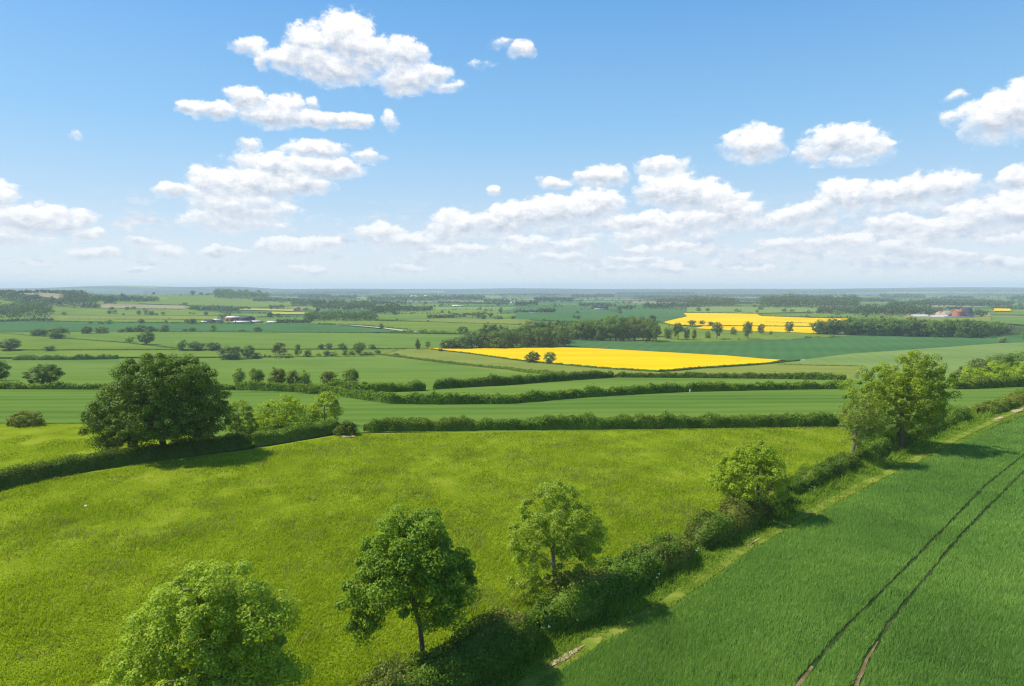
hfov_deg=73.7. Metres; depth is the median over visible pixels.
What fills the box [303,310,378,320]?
woodland
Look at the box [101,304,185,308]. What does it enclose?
ploughed field
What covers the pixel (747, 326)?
tree
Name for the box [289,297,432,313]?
woodland
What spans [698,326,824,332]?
rapeseed field
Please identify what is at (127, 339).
tree
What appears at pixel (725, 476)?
hawthorn tree
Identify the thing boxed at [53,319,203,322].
pasture
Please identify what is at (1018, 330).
ground
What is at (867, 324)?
tree
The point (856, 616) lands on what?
tramline
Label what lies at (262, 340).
cereal field
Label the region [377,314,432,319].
pasture
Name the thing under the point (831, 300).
woodland
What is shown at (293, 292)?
woodland
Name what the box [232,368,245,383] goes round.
tree
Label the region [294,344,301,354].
tree
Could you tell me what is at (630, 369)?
hedge
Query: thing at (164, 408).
oak tree
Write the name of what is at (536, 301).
woodland
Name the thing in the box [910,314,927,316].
polytunnel
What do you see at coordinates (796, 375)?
hedge
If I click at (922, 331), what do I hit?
tree
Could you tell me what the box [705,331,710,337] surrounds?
tree
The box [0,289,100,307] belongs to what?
woodland
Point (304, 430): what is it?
hedge
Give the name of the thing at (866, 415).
maple tree
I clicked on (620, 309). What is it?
distant hedgerows
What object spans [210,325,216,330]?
tree
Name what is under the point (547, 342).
tree
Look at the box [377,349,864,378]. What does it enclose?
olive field
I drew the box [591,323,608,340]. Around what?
tree
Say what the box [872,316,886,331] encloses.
tree
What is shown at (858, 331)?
tree
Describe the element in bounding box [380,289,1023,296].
woodland
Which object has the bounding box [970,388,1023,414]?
hedge
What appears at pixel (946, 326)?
tree
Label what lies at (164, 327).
tree
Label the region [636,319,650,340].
tree
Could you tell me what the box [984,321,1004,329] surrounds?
tree
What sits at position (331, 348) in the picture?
hedge
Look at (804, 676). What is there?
bare earth
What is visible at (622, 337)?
tree
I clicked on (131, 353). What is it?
pasture
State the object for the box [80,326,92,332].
tree
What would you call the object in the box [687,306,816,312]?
cereal field
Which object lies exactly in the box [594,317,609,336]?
tree
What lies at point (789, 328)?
tree
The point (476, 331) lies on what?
tree
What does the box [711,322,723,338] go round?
tree
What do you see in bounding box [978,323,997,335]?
tree
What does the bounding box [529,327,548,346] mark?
tree
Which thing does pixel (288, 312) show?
pale rapeseed field
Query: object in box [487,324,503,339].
tree
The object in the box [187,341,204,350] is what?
tree
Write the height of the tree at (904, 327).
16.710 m
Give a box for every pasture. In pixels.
[0,298,14,304]
[0,333,173,348]
[0,349,403,356]
[48,315,220,318]
[52,306,237,314]
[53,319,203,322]
[141,295,299,306]
[287,321,532,333]
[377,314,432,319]
[405,318,534,323]
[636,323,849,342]
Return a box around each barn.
[225,316,240,320]
[238,316,254,320]
[940,311,950,315]
[951,310,964,315]
[959,307,972,315]
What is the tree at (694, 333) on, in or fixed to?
on the ground at (1018, 330)
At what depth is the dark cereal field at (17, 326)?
816.07 m
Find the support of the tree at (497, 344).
on the ground at (1018, 330)
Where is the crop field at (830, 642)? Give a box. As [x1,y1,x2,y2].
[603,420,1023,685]
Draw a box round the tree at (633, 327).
[623,315,641,340]
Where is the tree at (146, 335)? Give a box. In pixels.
[136,331,155,344]
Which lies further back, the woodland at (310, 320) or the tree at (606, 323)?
the woodland at (310, 320)
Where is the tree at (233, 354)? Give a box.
[215,345,241,359]
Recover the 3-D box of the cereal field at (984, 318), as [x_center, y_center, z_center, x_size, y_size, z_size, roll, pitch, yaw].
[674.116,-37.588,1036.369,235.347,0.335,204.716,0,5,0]
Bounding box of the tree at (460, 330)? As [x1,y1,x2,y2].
[457,326,468,333]
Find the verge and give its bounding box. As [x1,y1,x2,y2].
[486,405,1023,685]
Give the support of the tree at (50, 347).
on the ground at (1018, 330)
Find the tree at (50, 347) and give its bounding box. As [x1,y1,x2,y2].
[42,345,55,350]
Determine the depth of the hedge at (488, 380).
181.78 m
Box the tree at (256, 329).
[253,327,262,331]
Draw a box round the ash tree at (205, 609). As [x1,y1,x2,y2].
[93,559,313,685]
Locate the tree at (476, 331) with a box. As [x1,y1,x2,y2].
[472,328,489,342]
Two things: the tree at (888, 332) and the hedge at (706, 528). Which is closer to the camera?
the hedge at (706, 528)
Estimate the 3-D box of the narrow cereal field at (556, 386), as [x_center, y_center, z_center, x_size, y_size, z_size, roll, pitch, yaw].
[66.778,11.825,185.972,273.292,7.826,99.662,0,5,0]
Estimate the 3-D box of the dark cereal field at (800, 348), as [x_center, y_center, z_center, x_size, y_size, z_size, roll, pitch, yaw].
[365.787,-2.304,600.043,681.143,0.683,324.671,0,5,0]
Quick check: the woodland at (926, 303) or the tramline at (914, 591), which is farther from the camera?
the woodland at (926, 303)
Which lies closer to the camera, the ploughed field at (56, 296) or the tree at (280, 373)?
the tree at (280, 373)
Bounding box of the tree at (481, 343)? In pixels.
[473,333,487,347]
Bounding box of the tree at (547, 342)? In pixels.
[540,328,555,346]
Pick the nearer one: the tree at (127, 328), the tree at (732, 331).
the tree at (732, 331)
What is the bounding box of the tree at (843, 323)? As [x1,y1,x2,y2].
[838,318,855,334]
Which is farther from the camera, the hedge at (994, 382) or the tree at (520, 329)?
the tree at (520, 329)
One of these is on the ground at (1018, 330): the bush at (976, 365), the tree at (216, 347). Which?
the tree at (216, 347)
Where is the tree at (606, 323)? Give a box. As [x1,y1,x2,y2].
[603,317,616,340]
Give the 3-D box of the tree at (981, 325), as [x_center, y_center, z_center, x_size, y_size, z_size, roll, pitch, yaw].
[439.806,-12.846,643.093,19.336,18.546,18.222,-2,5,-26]
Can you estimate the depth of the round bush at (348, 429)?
102.00 m
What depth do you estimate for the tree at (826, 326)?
677.38 m
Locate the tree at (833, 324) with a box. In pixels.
[825,317,842,334]
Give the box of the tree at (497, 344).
[487,331,506,347]
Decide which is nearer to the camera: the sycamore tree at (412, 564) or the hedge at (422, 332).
the sycamore tree at (412, 564)
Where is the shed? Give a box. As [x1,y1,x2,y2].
[944,316,974,316]
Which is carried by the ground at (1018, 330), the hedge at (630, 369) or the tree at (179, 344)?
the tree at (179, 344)
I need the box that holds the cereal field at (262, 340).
[0,331,527,348]
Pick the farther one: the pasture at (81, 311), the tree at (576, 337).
the pasture at (81, 311)
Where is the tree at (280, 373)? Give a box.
[267,367,286,383]
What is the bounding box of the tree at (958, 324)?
[953,318,970,337]
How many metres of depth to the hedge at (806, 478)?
77.33 m
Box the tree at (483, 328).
[479,323,491,340]
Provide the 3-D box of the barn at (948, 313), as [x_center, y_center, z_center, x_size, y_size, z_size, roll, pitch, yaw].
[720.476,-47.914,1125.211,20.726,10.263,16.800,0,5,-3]
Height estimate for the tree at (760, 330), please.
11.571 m
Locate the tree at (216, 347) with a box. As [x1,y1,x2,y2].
[204,342,222,350]
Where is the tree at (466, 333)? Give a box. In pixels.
[460,331,474,341]
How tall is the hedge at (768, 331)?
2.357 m
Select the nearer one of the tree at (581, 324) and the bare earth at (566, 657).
the bare earth at (566, 657)
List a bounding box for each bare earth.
[547,645,583,667]
[795,666,813,685]
[854,641,877,685]
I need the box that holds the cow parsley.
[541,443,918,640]
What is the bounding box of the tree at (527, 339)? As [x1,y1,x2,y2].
[520,331,536,346]
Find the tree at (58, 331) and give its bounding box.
[46,326,69,338]
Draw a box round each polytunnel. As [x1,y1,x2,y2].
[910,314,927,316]
[928,315,947,316]
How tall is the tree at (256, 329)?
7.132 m
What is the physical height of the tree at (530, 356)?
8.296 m
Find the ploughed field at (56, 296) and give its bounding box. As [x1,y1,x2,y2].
[20,293,63,298]
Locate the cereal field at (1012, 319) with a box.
[991,316,1023,324]
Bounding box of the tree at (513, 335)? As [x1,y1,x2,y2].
[507,329,519,347]
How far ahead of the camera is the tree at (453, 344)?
523.15 m
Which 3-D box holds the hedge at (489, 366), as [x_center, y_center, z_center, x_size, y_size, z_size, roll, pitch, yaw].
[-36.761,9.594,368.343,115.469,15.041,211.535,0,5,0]
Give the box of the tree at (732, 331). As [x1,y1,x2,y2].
[730,327,736,334]
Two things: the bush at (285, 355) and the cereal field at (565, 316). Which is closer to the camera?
the bush at (285, 355)
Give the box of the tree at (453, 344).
[445,337,461,347]
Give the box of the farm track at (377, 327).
[336,324,405,330]
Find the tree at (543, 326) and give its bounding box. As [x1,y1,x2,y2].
[534,322,545,330]
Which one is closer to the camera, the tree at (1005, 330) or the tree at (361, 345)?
the tree at (361, 345)
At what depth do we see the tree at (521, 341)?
529.58 m
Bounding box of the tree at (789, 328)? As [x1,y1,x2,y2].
[784,321,793,331]
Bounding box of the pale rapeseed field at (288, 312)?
[271,312,311,313]
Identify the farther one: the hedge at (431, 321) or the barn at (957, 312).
the barn at (957, 312)
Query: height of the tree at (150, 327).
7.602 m
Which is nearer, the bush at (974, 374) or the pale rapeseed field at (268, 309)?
the bush at (974, 374)
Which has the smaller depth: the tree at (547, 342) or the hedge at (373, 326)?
the tree at (547, 342)
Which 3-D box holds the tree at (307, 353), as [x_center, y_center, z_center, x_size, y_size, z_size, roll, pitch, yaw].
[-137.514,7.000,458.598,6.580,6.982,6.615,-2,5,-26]
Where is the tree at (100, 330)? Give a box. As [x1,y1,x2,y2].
[94,326,109,332]
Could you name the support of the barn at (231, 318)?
on the distant fields at (139, 290)
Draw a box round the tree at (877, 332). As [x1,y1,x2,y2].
[870,321,888,335]
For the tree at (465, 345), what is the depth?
520.05 m
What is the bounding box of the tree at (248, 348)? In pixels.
[240,345,254,358]
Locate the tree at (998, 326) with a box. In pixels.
[988,322,1003,335]
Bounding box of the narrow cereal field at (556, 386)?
[235,377,976,396]
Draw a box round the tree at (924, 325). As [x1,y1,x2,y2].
[920,319,942,335]
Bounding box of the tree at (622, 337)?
[616,317,631,340]
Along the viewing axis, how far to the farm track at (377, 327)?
796.01 m
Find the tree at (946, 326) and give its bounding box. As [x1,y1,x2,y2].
[936,317,953,336]
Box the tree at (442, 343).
[439,339,453,348]
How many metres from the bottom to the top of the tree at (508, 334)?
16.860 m
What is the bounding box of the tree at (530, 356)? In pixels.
[524,350,539,361]
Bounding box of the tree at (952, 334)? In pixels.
[943,320,966,336]
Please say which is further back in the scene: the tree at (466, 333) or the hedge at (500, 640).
the tree at (466, 333)
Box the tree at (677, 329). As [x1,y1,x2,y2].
[672,322,683,339]
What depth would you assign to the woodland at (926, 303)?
1752.47 m
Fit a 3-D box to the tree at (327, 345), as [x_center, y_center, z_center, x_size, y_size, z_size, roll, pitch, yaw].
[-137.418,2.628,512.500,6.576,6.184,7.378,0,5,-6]
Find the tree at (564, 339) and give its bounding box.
[556,331,574,345]
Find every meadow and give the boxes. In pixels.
[0,423,253,471]
[0,426,856,685]
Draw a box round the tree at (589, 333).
[580,320,600,339]
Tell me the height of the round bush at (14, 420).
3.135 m
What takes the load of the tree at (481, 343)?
on the ground at (1018, 330)
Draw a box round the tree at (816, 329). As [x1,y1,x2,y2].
[809,319,826,333]
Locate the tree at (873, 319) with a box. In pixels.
[865,317,879,330]
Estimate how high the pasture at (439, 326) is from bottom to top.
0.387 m
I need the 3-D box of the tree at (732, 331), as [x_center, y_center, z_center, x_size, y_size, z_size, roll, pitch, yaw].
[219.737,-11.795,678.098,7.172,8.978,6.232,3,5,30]
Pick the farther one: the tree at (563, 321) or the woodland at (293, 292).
the woodland at (293, 292)
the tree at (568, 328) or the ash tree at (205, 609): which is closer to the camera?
the ash tree at (205, 609)
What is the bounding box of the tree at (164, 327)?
[159,325,170,331]
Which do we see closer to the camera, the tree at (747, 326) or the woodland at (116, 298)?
the tree at (747, 326)
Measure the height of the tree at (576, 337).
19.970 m
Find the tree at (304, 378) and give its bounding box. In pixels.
[295,370,312,383]
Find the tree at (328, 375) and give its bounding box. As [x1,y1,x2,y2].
[319,371,338,383]
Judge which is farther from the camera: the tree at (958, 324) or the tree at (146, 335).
the tree at (958, 324)
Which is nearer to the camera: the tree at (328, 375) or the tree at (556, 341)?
the tree at (328, 375)
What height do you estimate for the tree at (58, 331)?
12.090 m
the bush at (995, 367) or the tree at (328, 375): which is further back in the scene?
the bush at (995, 367)
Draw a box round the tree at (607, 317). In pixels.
[603,315,617,337]
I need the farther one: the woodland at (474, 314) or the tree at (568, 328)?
the woodland at (474, 314)
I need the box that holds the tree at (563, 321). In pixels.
[551,319,568,331]
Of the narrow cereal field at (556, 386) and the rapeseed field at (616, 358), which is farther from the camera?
the rapeseed field at (616, 358)
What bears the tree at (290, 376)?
on the ground at (1018, 330)
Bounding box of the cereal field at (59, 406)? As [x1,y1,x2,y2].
[0,386,1023,436]
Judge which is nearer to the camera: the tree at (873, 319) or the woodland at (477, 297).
the tree at (873, 319)
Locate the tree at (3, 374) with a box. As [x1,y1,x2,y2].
[0,359,11,380]
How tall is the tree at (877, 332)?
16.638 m
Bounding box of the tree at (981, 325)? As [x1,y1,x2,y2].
[970,320,988,336]
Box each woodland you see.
[0,289,86,294]
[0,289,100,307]
[0,295,158,321]
[0,297,54,318]
[143,289,406,304]
[184,312,312,322]
[188,304,283,312]
[190,288,763,304]
[212,288,270,298]
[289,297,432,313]
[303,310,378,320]
[366,294,509,302]
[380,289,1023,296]
[427,308,555,318]
[514,293,635,308]
[642,295,738,308]
[725,294,990,303]
[756,293,930,315]
[775,289,1023,308]
[888,299,1014,316]
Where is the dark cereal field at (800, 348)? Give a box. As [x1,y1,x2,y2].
[552,334,1023,359]
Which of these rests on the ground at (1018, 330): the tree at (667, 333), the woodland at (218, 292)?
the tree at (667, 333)
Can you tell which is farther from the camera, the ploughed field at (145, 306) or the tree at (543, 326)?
the ploughed field at (145, 306)
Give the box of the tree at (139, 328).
[129,324,147,331]
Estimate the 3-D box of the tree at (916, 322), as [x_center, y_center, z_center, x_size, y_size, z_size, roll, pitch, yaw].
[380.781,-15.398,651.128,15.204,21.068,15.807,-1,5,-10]
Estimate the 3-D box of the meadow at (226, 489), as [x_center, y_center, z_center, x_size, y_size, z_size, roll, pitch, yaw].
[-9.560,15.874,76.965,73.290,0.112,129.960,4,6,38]
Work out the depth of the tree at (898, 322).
658.43 m
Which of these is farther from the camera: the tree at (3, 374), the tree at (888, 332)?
the tree at (888, 332)
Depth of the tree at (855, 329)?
666.74 m
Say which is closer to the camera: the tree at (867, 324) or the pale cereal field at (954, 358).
the pale cereal field at (954, 358)
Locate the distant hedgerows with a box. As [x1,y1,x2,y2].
[9,292,1023,323]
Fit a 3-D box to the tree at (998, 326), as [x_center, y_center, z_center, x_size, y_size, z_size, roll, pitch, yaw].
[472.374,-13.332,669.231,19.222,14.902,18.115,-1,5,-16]
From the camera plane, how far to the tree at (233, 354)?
440.55 m
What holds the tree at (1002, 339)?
on the ground at (1018, 330)
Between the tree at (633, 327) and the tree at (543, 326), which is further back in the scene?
the tree at (543, 326)
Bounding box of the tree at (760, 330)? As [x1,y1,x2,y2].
[757,324,764,333]
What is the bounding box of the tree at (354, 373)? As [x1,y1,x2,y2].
[341,367,358,383]
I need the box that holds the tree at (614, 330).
[606,320,624,340]
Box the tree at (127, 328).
[123,326,132,331]
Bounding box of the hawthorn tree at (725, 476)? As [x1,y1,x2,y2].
[703,440,794,517]
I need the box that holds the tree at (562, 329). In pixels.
[554,323,567,340]
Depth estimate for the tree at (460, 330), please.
686.52 m
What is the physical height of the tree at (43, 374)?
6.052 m
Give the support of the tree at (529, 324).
on the ground at (1018, 330)
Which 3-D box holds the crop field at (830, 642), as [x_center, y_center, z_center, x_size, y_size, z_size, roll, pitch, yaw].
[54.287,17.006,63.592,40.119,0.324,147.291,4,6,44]
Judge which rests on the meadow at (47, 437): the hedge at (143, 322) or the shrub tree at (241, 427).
the shrub tree at (241, 427)
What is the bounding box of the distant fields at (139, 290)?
[0,285,1023,323]
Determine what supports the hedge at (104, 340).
on the pasture at (33, 342)
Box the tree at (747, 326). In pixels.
[742,321,752,337]
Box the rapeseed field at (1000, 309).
[994,308,1010,310]
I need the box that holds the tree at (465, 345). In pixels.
[454,336,472,348]
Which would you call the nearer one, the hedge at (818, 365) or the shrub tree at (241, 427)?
the shrub tree at (241, 427)
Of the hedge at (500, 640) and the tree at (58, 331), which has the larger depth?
the tree at (58, 331)
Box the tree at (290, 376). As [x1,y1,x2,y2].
[286,369,297,385]
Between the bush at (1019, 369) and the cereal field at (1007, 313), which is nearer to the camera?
the bush at (1019, 369)
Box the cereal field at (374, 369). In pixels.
[0,356,540,390]
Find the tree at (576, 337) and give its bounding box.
[567,319,585,339]
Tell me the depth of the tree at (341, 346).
512.62 m
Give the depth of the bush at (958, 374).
197.97 m
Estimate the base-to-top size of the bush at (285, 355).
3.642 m
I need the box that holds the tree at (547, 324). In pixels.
[538,318,552,328]
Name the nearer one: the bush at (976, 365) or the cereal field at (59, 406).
the cereal field at (59, 406)
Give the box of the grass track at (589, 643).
[512,407,1023,685]
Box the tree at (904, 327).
[892,320,914,335]
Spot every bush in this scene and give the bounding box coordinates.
[5,410,45,426]
[273,354,296,358]
[333,420,359,436]
[953,366,971,377]
[959,366,987,380]
[965,358,995,375]
[981,361,1011,378]
[983,352,1019,372]
[1004,349,1023,368]
[1004,361,1023,378]
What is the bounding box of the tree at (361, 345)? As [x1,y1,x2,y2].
[353,341,365,354]
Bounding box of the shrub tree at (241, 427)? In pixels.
[224,400,259,435]
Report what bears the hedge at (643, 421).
on the cereal field at (59, 406)
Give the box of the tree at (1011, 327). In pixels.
[1003,324,1015,332]
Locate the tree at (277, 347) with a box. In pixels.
[271,342,287,353]
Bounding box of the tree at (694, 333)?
[691,329,696,339]
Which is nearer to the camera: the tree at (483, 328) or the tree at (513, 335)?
the tree at (513, 335)
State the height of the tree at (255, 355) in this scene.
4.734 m
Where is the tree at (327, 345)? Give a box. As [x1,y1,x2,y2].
[325,342,332,348]
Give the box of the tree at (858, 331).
[851,319,867,334]
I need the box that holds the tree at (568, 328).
[563,320,578,337]
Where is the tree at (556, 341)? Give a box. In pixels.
[548,329,563,346]
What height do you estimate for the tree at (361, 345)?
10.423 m
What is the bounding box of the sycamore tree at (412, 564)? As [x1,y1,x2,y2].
[334,503,481,660]
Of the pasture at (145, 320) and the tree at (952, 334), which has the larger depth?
the pasture at (145, 320)
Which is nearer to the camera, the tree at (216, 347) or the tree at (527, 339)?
the tree at (216, 347)
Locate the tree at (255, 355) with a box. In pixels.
[251,352,261,357]
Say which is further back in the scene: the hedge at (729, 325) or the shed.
the shed
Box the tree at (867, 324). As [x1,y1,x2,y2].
[859,320,880,335]
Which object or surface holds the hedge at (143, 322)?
on the dark cereal field at (17, 326)
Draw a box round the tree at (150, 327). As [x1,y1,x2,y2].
[146,326,155,330]
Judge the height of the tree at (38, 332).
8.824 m
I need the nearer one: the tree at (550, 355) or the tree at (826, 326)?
the tree at (550, 355)
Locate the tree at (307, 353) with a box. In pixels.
[302,349,311,356]
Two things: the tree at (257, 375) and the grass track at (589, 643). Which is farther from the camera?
the tree at (257, 375)
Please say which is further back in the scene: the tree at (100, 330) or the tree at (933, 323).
the tree at (100, 330)
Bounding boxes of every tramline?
[799,455,1023,685]
[859,471,1023,682]
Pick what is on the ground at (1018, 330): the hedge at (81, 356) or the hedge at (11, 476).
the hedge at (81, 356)
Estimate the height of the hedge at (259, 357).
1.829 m
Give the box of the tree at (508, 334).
[497,328,511,347]
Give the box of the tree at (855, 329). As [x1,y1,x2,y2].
[842,319,863,334]
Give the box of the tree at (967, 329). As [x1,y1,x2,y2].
[957,319,978,337]
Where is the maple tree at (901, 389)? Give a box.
[836,349,962,447]
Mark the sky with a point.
(274, 144)
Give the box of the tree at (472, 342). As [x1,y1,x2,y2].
[464,335,479,347]
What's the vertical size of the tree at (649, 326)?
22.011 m
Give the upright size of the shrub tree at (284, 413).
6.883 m
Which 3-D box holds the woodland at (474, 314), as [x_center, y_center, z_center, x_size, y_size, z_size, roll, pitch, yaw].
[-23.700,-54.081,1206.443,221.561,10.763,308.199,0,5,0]
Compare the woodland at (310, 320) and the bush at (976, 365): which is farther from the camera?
the woodland at (310, 320)
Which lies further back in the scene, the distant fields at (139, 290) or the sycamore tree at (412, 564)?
the distant fields at (139, 290)
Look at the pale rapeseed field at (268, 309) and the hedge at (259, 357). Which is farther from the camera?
the pale rapeseed field at (268, 309)
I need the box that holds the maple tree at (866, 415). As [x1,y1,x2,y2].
[833,391,891,453]
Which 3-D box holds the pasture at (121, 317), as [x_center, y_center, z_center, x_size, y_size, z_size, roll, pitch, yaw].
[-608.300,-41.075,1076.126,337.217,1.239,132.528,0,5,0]
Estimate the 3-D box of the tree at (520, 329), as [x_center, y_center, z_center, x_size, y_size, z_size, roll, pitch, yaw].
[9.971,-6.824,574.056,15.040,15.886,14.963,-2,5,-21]
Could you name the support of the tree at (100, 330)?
on the cereal field at (262, 340)
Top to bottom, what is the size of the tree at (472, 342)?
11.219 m
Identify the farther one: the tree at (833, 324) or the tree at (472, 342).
the tree at (833, 324)
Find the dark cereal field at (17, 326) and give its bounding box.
[0,321,397,332]
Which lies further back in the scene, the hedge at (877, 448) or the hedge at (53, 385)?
the hedge at (53, 385)
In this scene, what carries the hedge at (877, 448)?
on the verge
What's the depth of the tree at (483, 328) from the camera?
575.30 m
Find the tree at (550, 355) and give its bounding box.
[543,351,556,362]
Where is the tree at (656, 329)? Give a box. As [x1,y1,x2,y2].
[651,325,661,341]
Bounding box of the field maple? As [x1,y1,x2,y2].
[504,480,610,602]
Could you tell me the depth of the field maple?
46.36 m
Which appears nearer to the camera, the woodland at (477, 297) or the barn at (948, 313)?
the barn at (948, 313)
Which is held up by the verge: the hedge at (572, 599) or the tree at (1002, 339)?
the hedge at (572, 599)
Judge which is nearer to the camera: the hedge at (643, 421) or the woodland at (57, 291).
the hedge at (643, 421)
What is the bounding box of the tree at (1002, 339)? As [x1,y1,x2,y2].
[998,337,1006,342]
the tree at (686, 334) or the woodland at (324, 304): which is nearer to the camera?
the tree at (686, 334)
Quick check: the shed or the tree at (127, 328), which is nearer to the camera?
the tree at (127, 328)
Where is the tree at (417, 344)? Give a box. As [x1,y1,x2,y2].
[415,339,420,348]
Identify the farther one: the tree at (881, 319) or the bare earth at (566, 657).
the tree at (881, 319)
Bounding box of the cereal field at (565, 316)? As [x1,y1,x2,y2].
[515,312,684,320]
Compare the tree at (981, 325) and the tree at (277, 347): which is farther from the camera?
the tree at (981, 325)
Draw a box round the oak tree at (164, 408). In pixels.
[77,352,234,452]
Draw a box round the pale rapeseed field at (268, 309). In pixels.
[239,308,293,310]
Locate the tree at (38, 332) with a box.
[29,328,49,335]
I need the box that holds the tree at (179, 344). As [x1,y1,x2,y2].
[175,339,187,349]
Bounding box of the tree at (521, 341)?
[517,330,530,347]
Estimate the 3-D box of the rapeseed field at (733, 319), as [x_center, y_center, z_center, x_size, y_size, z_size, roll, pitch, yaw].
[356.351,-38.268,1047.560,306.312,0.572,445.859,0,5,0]
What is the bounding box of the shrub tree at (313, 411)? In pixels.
[306,391,343,424]
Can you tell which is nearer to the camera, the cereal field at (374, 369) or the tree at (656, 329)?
the cereal field at (374, 369)
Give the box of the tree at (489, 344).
[480,333,499,347]
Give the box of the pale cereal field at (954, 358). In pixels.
[785,342,1023,379]
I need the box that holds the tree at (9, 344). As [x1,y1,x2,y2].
[0,338,21,350]
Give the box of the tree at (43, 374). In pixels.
[21,364,65,383]
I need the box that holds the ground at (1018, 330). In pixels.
[0,288,1023,474]
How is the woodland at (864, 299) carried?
on the ground at (1018, 330)
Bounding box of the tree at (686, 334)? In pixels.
[683,327,689,339]
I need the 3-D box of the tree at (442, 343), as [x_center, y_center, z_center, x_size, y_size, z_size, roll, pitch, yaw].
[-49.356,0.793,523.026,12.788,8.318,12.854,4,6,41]
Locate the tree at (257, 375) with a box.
[247,368,265,382]
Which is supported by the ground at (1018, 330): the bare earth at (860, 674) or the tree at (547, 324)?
the tree at (547, 324)
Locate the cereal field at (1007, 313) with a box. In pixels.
[989,312,1023,314]
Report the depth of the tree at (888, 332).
656.84 m
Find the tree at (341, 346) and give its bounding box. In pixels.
[337,343,346,349]
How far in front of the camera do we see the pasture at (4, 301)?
1455.99 m
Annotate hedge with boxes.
[0,348,211,350]
[0,381,234,389]
[0,431,251,487]
[3,333,176,348]
[12,353,118,359]
[17,320,253,323]
[120,331,369,332]
[120,355,373,358]
[155,315,245,315]
[234,379,843,403]
[251,418,339,446]
[255,347,406,349]
[318,323,407,328]
[323,379,425,391]
[347,320,522,324]
[354,600,540,685]
[363,409,839,432]
[376,353,564,373]
[381,331,460,333]
[426,348,659,371]
[433,369,613,389]
[529,530,694,636]
[614,371,846,379]
[659,359,799,371]
[661,322,816,326]
[683,312,851,317]
[684,482,789,550]
[695,328,819,333]
[782,364,859,366]
[784,450,863,495]
[854,405,970,460]
[952,375,1023,388]
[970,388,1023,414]
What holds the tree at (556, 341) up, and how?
on the ground at (1018, 330)
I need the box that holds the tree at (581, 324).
[571,321,589,339]
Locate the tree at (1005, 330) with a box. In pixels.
[996,323,1010,334]
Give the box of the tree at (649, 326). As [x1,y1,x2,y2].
[641,318,658,340]
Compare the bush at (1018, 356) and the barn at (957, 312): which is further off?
the barn at (957, 312)
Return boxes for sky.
[0,0,1023,288]
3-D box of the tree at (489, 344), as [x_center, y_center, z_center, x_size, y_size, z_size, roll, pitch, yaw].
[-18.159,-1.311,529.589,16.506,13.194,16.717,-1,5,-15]
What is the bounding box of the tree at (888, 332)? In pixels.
[879,320,896,335]
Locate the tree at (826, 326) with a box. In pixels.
[818,321,837,334]
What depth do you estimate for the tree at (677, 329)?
608.51 m
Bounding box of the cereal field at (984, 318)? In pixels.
[903,316,991,320]
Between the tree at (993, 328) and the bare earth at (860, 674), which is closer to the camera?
the bare earth at (860, 674)
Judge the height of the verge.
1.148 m
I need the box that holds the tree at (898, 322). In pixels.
[886,317,903,335]
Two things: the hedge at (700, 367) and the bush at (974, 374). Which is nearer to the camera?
the bush at (974, 374)
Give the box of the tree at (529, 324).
[521,320,539,329]
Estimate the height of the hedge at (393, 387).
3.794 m
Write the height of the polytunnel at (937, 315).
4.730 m
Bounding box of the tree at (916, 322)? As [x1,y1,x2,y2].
[904,317,919,336]
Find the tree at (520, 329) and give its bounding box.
[514,326,531,333]
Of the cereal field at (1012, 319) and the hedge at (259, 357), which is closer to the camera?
the hedge at (259, 357)
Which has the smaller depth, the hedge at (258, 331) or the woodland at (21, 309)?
the hedge at (258, 331)
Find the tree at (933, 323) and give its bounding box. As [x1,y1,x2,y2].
[926,319,944,336]
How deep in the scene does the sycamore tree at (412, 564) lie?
38.22 m
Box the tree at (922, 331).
[908,322,928,336]
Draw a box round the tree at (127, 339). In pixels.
[124,335,135,341]
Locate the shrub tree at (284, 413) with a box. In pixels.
[253,393,309,429]
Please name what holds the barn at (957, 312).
on the cereal field at (984, 318)
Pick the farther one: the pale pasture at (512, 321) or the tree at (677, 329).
the pale pasture at (512, 321)
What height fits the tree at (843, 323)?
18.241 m
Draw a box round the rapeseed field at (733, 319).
[665,313,847,325]
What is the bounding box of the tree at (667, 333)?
[663,325,671,338]
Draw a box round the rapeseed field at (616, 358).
[434,347,777,369]
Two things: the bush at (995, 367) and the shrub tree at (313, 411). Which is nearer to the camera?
the shrub tree at (313, 411)

